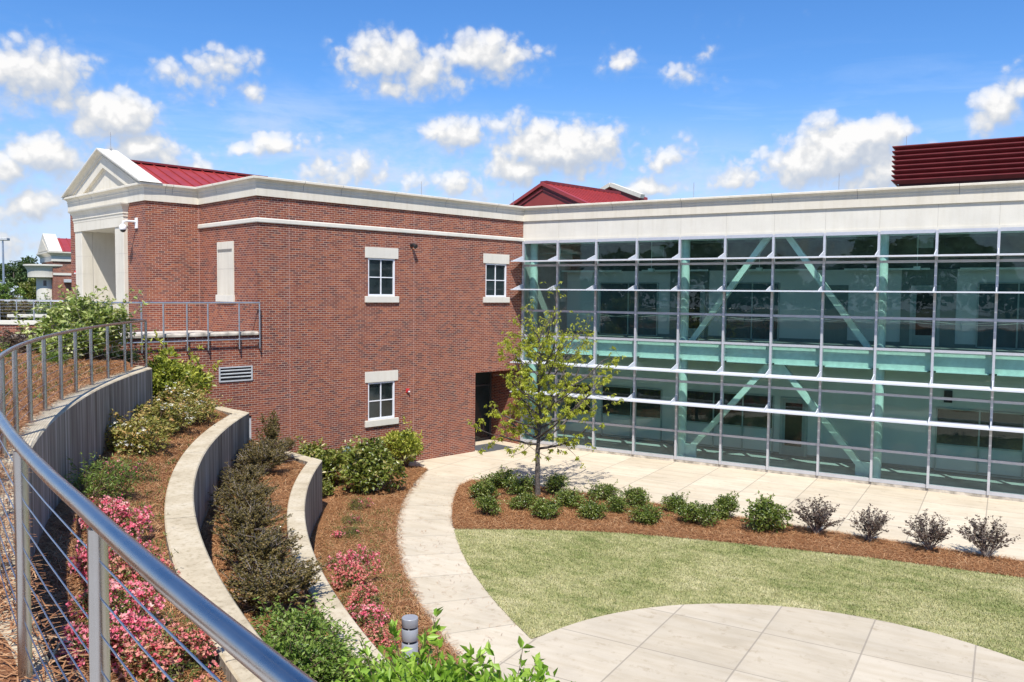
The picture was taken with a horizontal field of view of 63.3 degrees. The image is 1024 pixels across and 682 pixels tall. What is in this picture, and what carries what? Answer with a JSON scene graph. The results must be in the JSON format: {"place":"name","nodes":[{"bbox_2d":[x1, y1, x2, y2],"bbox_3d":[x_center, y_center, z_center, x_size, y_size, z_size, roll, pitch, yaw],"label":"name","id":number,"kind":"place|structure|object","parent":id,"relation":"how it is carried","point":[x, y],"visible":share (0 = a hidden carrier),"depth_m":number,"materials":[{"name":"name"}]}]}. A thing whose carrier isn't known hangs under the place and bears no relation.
{"place":"outdoors","nodes":[
{"label":"outdoors","id":0,"kind":"place"},
{"bbox_2d":[0,653,17,681],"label":"mulch bed","id":1,"kind":"object","parent":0,"point":[6,667],"visible":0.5,"depth_m":4.01,"materials":[{"name":"brown wood"}]},
{"bbox_2d":[0,294,38,319],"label":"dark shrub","id":2,"kind":"object","parent":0,"point":[5,311],"visible":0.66,"depth_m":37.73,"materials":[{"name":"green plant"}]},
{"bbox_2d":[8,297,71,319],"bbox_3d":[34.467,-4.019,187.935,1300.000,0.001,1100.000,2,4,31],"label":"ground","id":3,"kind":"structure","parent":0,"point":[19,298],"depth_m":400.37,"materials":[{"name":"green plant"}]},
{"bbox_2d":[11,148,570,462],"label":"brick building","id":4,"kind":"structure","parent":3,"relation":"on","point":[369,315],"depth_m":28.06,"materials":[{"name":"red brick"}]},
{"bbox_2d":[82,302,260,352],"bbox_3d":[-9.556,-0.406,23.608,5.121,1.415,0.155,-3,4,-44],"label":"guardrail","id":5,"kind":"object","parent":4,"relation":"attached to","point":[207,340],"visible":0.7,"depth_m":23.87,"materials":[{"name":"grey metal"}]},
{"bbox_2d":[216,241,234,301],"bbox_3d":[-9.273,-2.240,26.862,0.112,1.940,1.260,-3,4,-44],"label":"blind window","id":6,"kind":"structure","parent":4,"relation":"in","point":[225,250],"depth_m":26.80,"materials":[{"name":"stone"}]},
{"bbox_2d":[365,247,398,302],"bbox_3d":[-4.498,-2.268,28.582,1.396,1.885,0.170,-3,4,-44],"label":"window","id":7,"kind":"structure","parent":4,"relation":"in","point":[381,261],"depth_m":28.60,"materials":[{"name":"clear glass"}]},
{"bbox_2d":[365,370,398,427],"bbox_3d":[-4.540,1.989,28.819,1.396,1.894,0.170,-3,4,-44],"label":"window","id":8,"kind":"structure","parent":4,"relation":"in","point":[381,384],"depth_m":28.83,"materials":[{"name":"clear glass"}]},
{"bbox_2d":[475,371,491,440],"bbox_3d":[-1.733,2.630,33.925,2.364,2.980,0.080,-3,4,-44],"label":"entrance door","id":9,"kind":"structure","parent":4,"relation":"in","point":[483,380],"depth_m":34.46,"materials":[{"name":"black glass"}]},
{"bbox_2d":[483,253,509,302],"bbox_3d":[-0.628,-2.440,32.370,1.391,1.885,0.170,-3,4,-44],"label":"window","id":10,"kind":"structure","parent":4,"relation":"in","point":[495,263],"depth_m":32.39,"materials":[{"name":"clear glass"}]},
{"bbox_2d":[256,442,385,672],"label":"retaining wall","id":11,"kind":"structure","parent":3,"relation":"on","point":[304,508],"depth_m":16.14,"materials":[{"name":"concrete"}]},
{"bbox_2d":[509,136,1023,501],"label":"glazed building","id":12,"kind":"structure","parent":3,"relation":"on","point":[872,336],"depth_m":29.36,"materials":[{"name":"glass"}]},
{"bbox_2d":[0,350,137,654],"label":"mulch bed","id":13,"kind":"object","parent":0,"point":[7,648],"visible":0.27,"depth_m":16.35,"materials":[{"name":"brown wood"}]},
{"bbox_2d":[0,462,88,681],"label":"pine straw","id":14,"kind":"object","parent":13,"relation":"on","point":[39,642],"visible":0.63,"depth_m":4.40,"materials":[{"name":"brown plant"}]},
{"bbox_2d":[33,348,73,363],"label":"green shrub","id":15,"kind":"object","parent":13,"relation":"on","point":[52,355],"visible":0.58,"depth_m":18.69,"materials":[{"name":"green plant"}]},
{"bbox_2d":[5,358,105,410],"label":"weeds","id":16,"kind":"object","parent":13,"relation":"on","point":[25,367],"visible":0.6,"depth_m":17.00,"materials":[{"name":"plant"}]},
{"bbox_2d":[12,284,150,359],"bbox_3d":[-10.670,-0.411,20.500,2.882,2.008,2.928,-2,4,-44],"label":"variegated shrub","id":17,"kind":"object","parent":13,"relation":"on","point":[84,313],"visible":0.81,"depth_m":20.22,"materials":[{"name":"green plant"}]},
{"bbox_2d":[30,398,229,681],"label":"mulch bed","id":18,"kind":"object","parent":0,"point":[43,539],"visible":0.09,"depth_m":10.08,"materials":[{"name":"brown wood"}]},
{"bbox_2d":[0,366,152,681],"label":"retaining wall","id":19,"kind":"structure","parent":18,"relation":"on","point":[73,425],"depth_m":13.03,"materials":[{"name":"concrete"}]},
{"bbox_2d":[0,318,316,681],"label":"guardrail","id":20,"kind":"object","parent":19,"relation":"on","point":[257,657],"visible":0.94,"depth_m":2.63,"materials":[{"name":"silver metal"}]},
{"bbox_2d":[42,602,167,670],"bbox_3d":[-3.588,2.573,7.196,0.880,0.512,0.834,1,3,13],"label":"pink azalea","id":21,"kind":"object","parent":18,"relation":"on","point":[117,635],"visible":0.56,"depth_m":7.19,"materials":[{"name":"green plant"}]},
{"bbox_2d":[65,447,144,498],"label":"feathery shrub","id":22,"kind":"object","parent":18,"relation":"on","point":[115,476],"visible":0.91,"depth_m":12.80,"materials":[{"name":"green plant"}]},
{"bbox_2d":[88,492,131,517],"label":"pink azalea","id":23,"kind":"object","parent":18,"relation":"on","point":[114,502],"visible":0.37,"depth_m":11.83,"materials":[{"name":"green plant"}]},
{"bbox_2d":[68,524,152,578],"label":"pink azalea","id":24,"kind":"object","parent":18,"relation":"on","point":[82,557],"visible":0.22,"depth_m":9.23,"materials":[{"name":"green plant"}]},
{"bbox_2d":[63,574,165,628],"bbox_3d":[-3.823,2.517,8.097,1.025,0.601,0.962,3,4,33],"label":"pink azalea","id":25,"kind":"object","parent":18,"relation":"on","point":[139,594],"visible":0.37,"depth_m":8.05,"materials":[{"name":"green plant"}]},
{"bbox_2d":[73,500,162,537],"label":"pink azalea","id":26,"kind":"object","parent":18,"relation":"on","point":[143,517],"visible":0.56,"depth_m":11.05,"materials":[{"name":"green plant"}]},
{"bbox_2d":[85,448,157,480],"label":"sparse azalea","id":27,"kind":"object","parent":18,"relation":"on","point":[138,467],"visible":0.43,"depth_m":14.28,"materials":[{"name":"green plant"}]},
{"bbox_2d":[80,532,180,605],"bbox_3d":[-4.089,2.465,9.077,0.838,0.687,0.983,1,3,1],"label":"faded azalea","id":28,"kind":"object","parent":18,"relation":"on","point":[124,571],"visible":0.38,"depth_m":8.94,"materials":[{"name":"pink plant"}]},
{"bbox_2d":[103,404,174,457],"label":"white azalea","id":29,"kind":"object","parent":18,"relation":"on","point":[136,438],"visible":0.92,"depth_m":16.33,"materials":[{"name":"brown plant"}]},
{"bbox_2d":[111,608,218,681],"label":"faded azalea","id":30,"kind":"object","parent":18,"relation":"on","point":[169,655],"visible":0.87,"depth_m":7.07,"materials":[{"name":"pink plant"}]},
{"bbox_2d":[132,391,199,436],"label":"white azalea","id":31,"kind":"object","parent":18,"relation":"on","point":[170,411],"visible":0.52,"depth_m":18.77,"materials":[{"name":"brown plant"}]},
{"bbox_2d":[139,330,221,402],"bbox_3d":[-9.229,0.834,22.696,2.406,2.312,2.411,2,3,19],"label":"golden shrub","id":32,"kind":"object","parent":18,"relation":"on","point":[166,371],"visible":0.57,"depth_m":22.22,"materials":[{"name":"yellow plant"}]},
{"bbox_2d":[158,392,223,424],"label":"white azalea","id":33,"kind":"object","parent":18,"relation":"on","point":[200,409],"visible":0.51,"depth_m":20.52,"materials":[{"name":"brown plant"}]},
{"bbox_2d":[153,376,231,414],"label":"white azalea","id":34,"kind":"object","parent":18,"relation":"on","point":[185,391],"visible":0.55,"depth_m":21.51,"materials":[{"name":"brown plant"}]},
{"bbox_2d":[200,440,346,666],"bbox_3d":[-3.922,3.812,11.598,7.182,0.485,28.400,-1,4,-26],"label":"mulch bed","id":35,"kind":"object","parent":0,"point":[260,531],"visible":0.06,"depth_m":16.31,"materials":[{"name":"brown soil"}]},
{"bbox_2d":[164,406,261,681],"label":"retaining wall","id":36,"kind":"structure","parent":35,"relation":"on","point":[205,457],"depth_m":12.71,"materials":[{"name":"concrete"}]},
{"bbox_2d":[205,474,279,512],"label":"dark shrub","id":37,"kind":"object","parent":35,"relation":"on","point":[258,490],"visible":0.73,"depth_m":17.02,"materials":[{"name":"green plant"}]},
{"bbox_2d":[218,462,270,491],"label":"dark shrub","id":38,"kind":"object","parent":35,"relation":"on","point":[248,472],"visible":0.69,"depth_m":18.80,"materials":[{"name":"green plant"}]},
{"bbox_2d":[206,489,290,539],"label":"dark shrub","id":39,"kind":"object","parent":35,"relation":"on","point":[253,518],"visible":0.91,"depth_m":15.21,"materials":[{"name":"green plant"}]},
{"bbox_2d":[210,519,305,573],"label":"dark shrub","id":40,"kind":"object","parent":35,"relation":"on","point":[262,546],"visible":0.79,"depth_m":13.51,"materials":[{"name":"green plant"}]},
{"bbox_2d":[231,440,292,473],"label":"dark shrub","id":41,"kind":"object","parent":35,"relation":"on","point":[261,456],"visible":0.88,"depth_m":20.84,"materials":[{"name":"green plant"}]},
{"bbox_2d":[256,410,280,445],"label":"tall dark shrub","id":42,"kind":"object","parent":35,"relation":"on","point":[271,431],"visible":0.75,"depth_m":22.99,"materials":[{"name":"green plant"}]},
{"bbox_2d":[245,433,301,462],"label":"dark shrub","id":43,"kind":"object","parent":35,"relation":"on","point":[288,444],"visible":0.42,"depth_m":22.35,"materials":[{"name":"green plant"}]},
{"bbox_2d":[218,551,334,611],"bbox_3d":[-3.462,3.510,12.110,1.710,0.923,1.590,1,3,-1],"label":"dark shrub","id":44,"kind":"object","parent":35,"relation":"on","point":[286,585],"visible":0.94,"depth_m":11.96,"materials":[{"name":"green plant"}]},
{"bbox_2d":[249,593,368,662],"bbox_3d":[-2.793,3.582,10.418,1.820,0.974,1.601,2,4,31],"label":"green shrub","id":45,"kind":"object","parent":35,"relation":"on","point":[300,624],"visible":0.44,"depth_m":10.50,"materials":[{"name":"green plant"}]},
{"bbox_2d":[261,610,358,681],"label":"green shrub","id":46,"kind":"object","parent":35,"relation":"on","point":[297,653],"visible":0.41,"depth_m":9.31,"materials":[{"name":"green plant"}]},
{"bbox_2d":[285,616,404,681],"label":"green shrub","id":47,"kind":"object","parent":35,"relation":"on","point":[334,673],"visible":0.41,"depth_m":9.24,"materials":[{"name":"green plant"}]},
{"bbox_2d":[335,645,435,681],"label":"bright shrub","id":48,"kind":"object","parent":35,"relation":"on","point":[373,662],"visible":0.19,"depth_m":8.54,"materials":[{"name":"green plant"}]},
{"bbox_2d":[442,636,571,681],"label":"bright shrub","id":49,"kind":"object","parent":35,"relation":"on","point":[540,669],"visible":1,"depth_m":6.86,"materials":[{"name":"green plant"}]},
{"bbox_2d":[310,465,476,677],"bbox_3d":[-2.262,5.159,13.898,9.024,0.156,29.994,-1,3,-20],"label":"mulch bed","id":50,"kind":"object","parent":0,"point":[325,498],"visible":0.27,"depth_m":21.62,"materials":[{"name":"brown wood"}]},
{"bbox_2d":[296,435,355,484],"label":"broadleaf shrub","id":51,"kind":"object","parent":50,"relation":"on","point":[330,458],"visible":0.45,"depth_m":25.44,"materials":[{"name":"green plant"}]},
{"bbox_2d":[330,520,366,538],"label":"sparse azalea","id":52,"kind":"object","parent":50,"relation":"on","point":[353,529],"visible":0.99,"depth_m":20.42,"materials":[{"name":"green plant"}]},
{"bbox_2d":[325,544,380,572],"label":"pink azalea","id":53,"kind":"object","parent":50,"relation":"on","point":[355,557],"visible":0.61,"depth_m":17.81,"materials":[{"name":"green plant"}]},
{"bbox_2d":[327,556,383,590],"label":"faded azalea","id":54,"kind":"object","parent":50,"relation":"on","point":[344,575],"visible":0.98,"depth_m":16.75,"materials":[{"name":"pink plant"}]},
{"bbox_2d":[344,494,373,510],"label":"sparse azalea","id":55,"kind":"object","parent":50,"relation":"on","point":[358,504],"visible":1,"depth_m":22.91,"materials":[{"name":"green plant"}]},
{"bbox_2d":[340,576,386,618],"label":"faded azalea","id":56,"kind":"object","parent":50,"relation":"on","point":[365,595],"visible":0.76,"depth_m":15.63,"materials":[{"name":"pink plant"}]},
{"bbox_2d":[322,434,414,495],"bbox_3d":[-4.258,3.679,25.027,2.506,1.865,2.909,1,3,8],"label":"broadleaf shrub","id":57,"kind":"object","parent":50,"relation":"on","point":[370,465],"visible":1,"depth_m":24.73,"materials":[{"name":"green plant"}]},
{"bbox_2d":[346,597,393,628],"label":"pink azalea","id":58,"kind":"object","parent":50,"relation":"on","point":[355,612],"visible":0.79,"depth_m":14.96,"materials":[{"name":"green plant"}]},
{"bbox_2d":[360,616,399,646],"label":"faded azalea","id":59,"kind":"object","parent":50,"relation":"on","point":[371,632],"visible":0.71,"depth_m":14.11,"materials":[{"name":"pink plant"}]},
{"bbox_2d":[380,416,423,467],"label":"golden shrub","id":60,"kind":"object","parent":50,"relation":"on","point":[403,442],"visible":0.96,"depth_m":28.36,"materials":[{"name":"yellow plant"}]},
{"bbox_2d":[402,614,417,662],"bbox_3d":[-1.638,4.896,13.307,0.264,0.952,0.264,2,4,31],"label":"bollard light","id":61,"kind":"object","parent":50,"relation":"on","point":[409,630],"visible":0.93,"depth_m":13.19,"materials":[{"name":"grey metal"}]},
{"bbox_2d":[336,607,543,681],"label":"bright shrub","id":62,"kind":"object","parent":50,"relation":"on","point":[407,669],"visible":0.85,"depth_m":7.61,"materials":[{"name":"green plant"}]},
{"bbox_2d":[395,475,531,673],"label":"footpath","id":63,"kind":"structure","parent":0,"point":[435,522],"depth_m":17.69,"materials":[{"name":"concrete"}]},
{"bbox_2d":[394,474,473,663],"bbox_3d":[-2.302,4.859,20.331,1.347,0.039,15.130,0,3,-9],"label":"pine straw","id":64,"kind":"object","parent":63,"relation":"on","point":[411,570],"visible":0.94,"depth_m":18.13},
{"bbox_2d":[0,0,1023,296],"label":"sky","id":65,"kind":"structure","parent":0,"point":[490,101],"materials":[{"name":"blue"}]},
{"bbox_2d":[509,181,633,206],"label":"roof gable","id":66,"kind":"structure","parent":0,"point":[542,193],"depth_m":49.03,"materials":[{"name":"red metal"}]},
{"bbox_2d":[599,183,647,200],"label":"roof gable","id":67,"kind":"structure","parent":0,"point":[631,194],"depth_m":59.20,"materials":[{"name":"white metal"}]},
{"bbox_2d":[408,439,1023,639],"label":"courtyard paving","id":68,"kind":"structure","parent":0,"point":[657,480],"depth_m":26.15,"materials":[{"name":"concrete"}]},
{"bbox_2d":[449,478,1023,577],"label":"mulch bed","id":69,"kind":"object","parent":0,"point":[737,524],"visible":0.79,"depth_m":21.23,"materials":[{"name":"brown plant"}]},
{"bbox_2d":[467,479,500,497],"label":"evergreen shrub","id":70,"kind":"object","parent":69,"relation":"on","point":[476,487],"visible":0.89,"depth_m":24.25,"materials":[{"name":"green plant"}]},
{"bbox_2d":[472,490,503,515],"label":"evergreen shrub","id":71,"kind":"object","parent":69,"relation":"on","point":[487,504],"visible":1,"depth_m":22.52,"materials":[{"name":"green plant"}]},
{"bbox_2d":[472,465,522,488],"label":"evergreen shrub","id":72,"kind":"object","parent":69,"relation":"on","point":[497,479],"visible":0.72,"depth_m":25.78,"materials":[{"name":"green plant"}]},
{"bbox_2d":[501,474,534,494],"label":"evergreen shrub","id":73,"kind":"object","parent":69,"relation":"on","point":[517,486],"visible":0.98,"depth_m":25.00,"materials":[{"name":"green plant"}]},
{"bbox_2d":[499,488,538,509],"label":"evergreen shrub","id":74,"kind":"object","parent":69,"relation":"on","point":[527,499],"visible":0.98,"depth_m":23.27,"materials":[{"name":"green plant"}]},
{"bbox_2d":[529,495,563,518],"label":"evergreen shrub","id":75,"kind":"object","parent":69,"relation":"on","point":[545,507],"visible":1,"depth_m":22.34,"materials":[{"name":"green plant"}]},
{"bbox_2d":[468,281,625,495],"bbox_3d":[1.407,1.463,24.993,4.059,6.510,5.729,2,3,17],"label":"young tree","id":76,"kind":"object","parent":69,"relation":"on","point":[536,416],"visible":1,"depth_m":24.45,"materials":[{"name":"green plant"}]},
{"bbox_2d":[543,473,570,493],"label":"evergreen shrub","id":77,"kind":"object","parent":69,"relation":"on","point":[556,484],"visible":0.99,"depth_m":25.01,"materials":[{"name":"green plant"}]},
{"bbox_2d":[551,482,585,508],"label":"evergreen shrub","id":78,"kind":"object","parent":69,"relation":"on","point":[569,497],"visible":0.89,"depth_m":23.54,"materials":[{"name":"green plant"}]},
{"bbox_2d":[575,491,609,519],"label":"evergreen shrub","id":79,"kind":"object","parent":69,"relation":"on","point":[591,508],"visible":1,"depth_m":22.30,"materials":[{"name":"green plant"}]},
{"bbox_2d":[584,479,620,500],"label":"evergreen shrub","id":80,"kind":"object","parent":69,"relation":"on","point":[609,490],"visible":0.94,"depth_m":24.32,"materials":[{"name":"green plant"}]},
{"bbox_2d":[603,494,630,513],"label":"evergreen shrub","id":81,"kind":"object","parent":69,"relation":"on","point":[617,505],"visible":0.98,"depth_m":22.97,"materials":[{"name":"green plant"}]},
{"bbox_2d":[616,484,652,505],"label":"evergreen shrub","id":82,"kind":"object","parent":69,"relation":"on","point":[637,495],"visible":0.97,"depth_m":23.64,"materials":[{"name":"green plant"}]},
{"bbox_2d":[626,499,669,524],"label":"evergreen shrub","id":83,"kind":"object","parent":69,"relation":"on","point":[646,515],"visible":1,"depth_m":21.91,"materials":[{"name":"green plant"}]},
{"bbox_2d":[659,492,692,513],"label":"evergreen shrub","id":84,"kind":"object","parent":69,"relation":"on","point":[673,500],"visible":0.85,"depth_m":23.06,"materials":[{"name":"green plant"}]},
{"bbox_2d":[671,500,730,526],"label":"evergreen shrub","id":85,"kind":"object","parent":69,"relation":"on","point":[696,510],"visible":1,"depth_m":21.80,"materials":[{"name":"green plant"}]},
{"bbox_2d":[703,490,739,519],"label":"evergreen shrub","id":86,"kind":"object","parent":69,"relation":"on","point":[729,504],"visible":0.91,"depth_m":22.37,"materials":[{"name":"green plant"}]},
{"bbox_2d":[741,490,794,532],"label":"evergreen shrub","id":87,"kind":"object","parent":69,"relation":"on","point":[766,513],"visible":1,"depth_m":21.18,"materials":[{"name":"green plant"}]},
{"bbox_2d":[787,494,844,534],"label":"purple shrub","id":88,"kind":"object","parent":69,"relation":"on","point":[820,517],"visible":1,"depth_m":21.04,"materials":[{"name":"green plant"}]},
{"bbox_2d":[847,503,892,540],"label":"purple shrub","id":89,"kind":"object","parent":69,"relation":"on","point":[875,524],"visible":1,"depth_m":20.41,"materials":[{"name":"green plant"}]},
{"bbox_2d":[898,509,953,550],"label":"purple shrub","id":90,"kind":"object","parent":69,"relation":"on","point":[940,535],"visible":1,"depth_m":19.81,"materials":[{"name":"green plant"}]},
{"bbox_2d":[955,515,1020,558],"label":"purple shrub","id":91,"kind":"object","parent":69,"relation":"on","point":[982,538],"visible":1,"depth_m":19.31,"materials":[{"name":"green plant"}]},
{"bbox_2d":[454,527,1023,660],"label":"lawn","id":92,"kind":"structure","parent":0,"point":[726,602],"depth_m":17.40,"materials":[{"name":"green plant"}]},
{"bbox_2d":[489,604,1023,681],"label":"plaza","id":93,"kind":"structure","parent":0,"point":[721,643],"depth_m":14.13,"materials":[{"name":"concrete"}]},
{"label":"upper ground","id":94,"kind":"structure","parent":0,"visible":0},
{"bbox_2d":[0,281,25,305],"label":"tree","id":95,"kind":"object","parent":94,"relation":"on","point":[6,289],"visible":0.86,"depth_m":60.04,"materials":[{"name":"green plant"}]},
{"bbox_2d":[0,255,38,299],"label":"tree","id":96,"kind":"object","parent":94,"relation":"on","point":[17,270],"visible":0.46,"depth_m":110.11,"materials":[{"name":"green plant"}]},
{"bbox_2d":[16,277,35,305],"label":"tree","id":97,"kind":"object","parent":94,"relation":"on","point":[28,285],"visible":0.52,"depth_m":85.08,"materials":[{"name":"green plant"}]},
{"bbox_2d":[23,234,71,310],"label":"building","id":98,"kind":"structure","parent":94,"relation":"on","point":[52,271],"depth_m":72.57,"materials":[{"name":"red brick"}]},
{"bbox_2d":[26,289,70,319],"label":"green shrub","id":99,"kind":"object","parent":94,"relation":"on","point":[44,311],"visible":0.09,"depth_m":42.17,"materials":[{"name":"green plant"}]},
{"label":"upper paving","id":100,"kind":"structure","parent":0,"visible":0},
{"bbox_2d":[0,320,41,336],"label":"wall","id":101,"kind":"structure","parent":100,"relation":"on","point":[10,325],"depth_m":31.95,"materials":[{"name":"white concrete"}]},
{"bbox_2d":[0,326,44,353],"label":"russet shrub","id":102,"kind":"object","parent":100,"relation":"on","point":[18,338],"visible":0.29,"depth_m":21.95,"materials":[{"name":"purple plant"}]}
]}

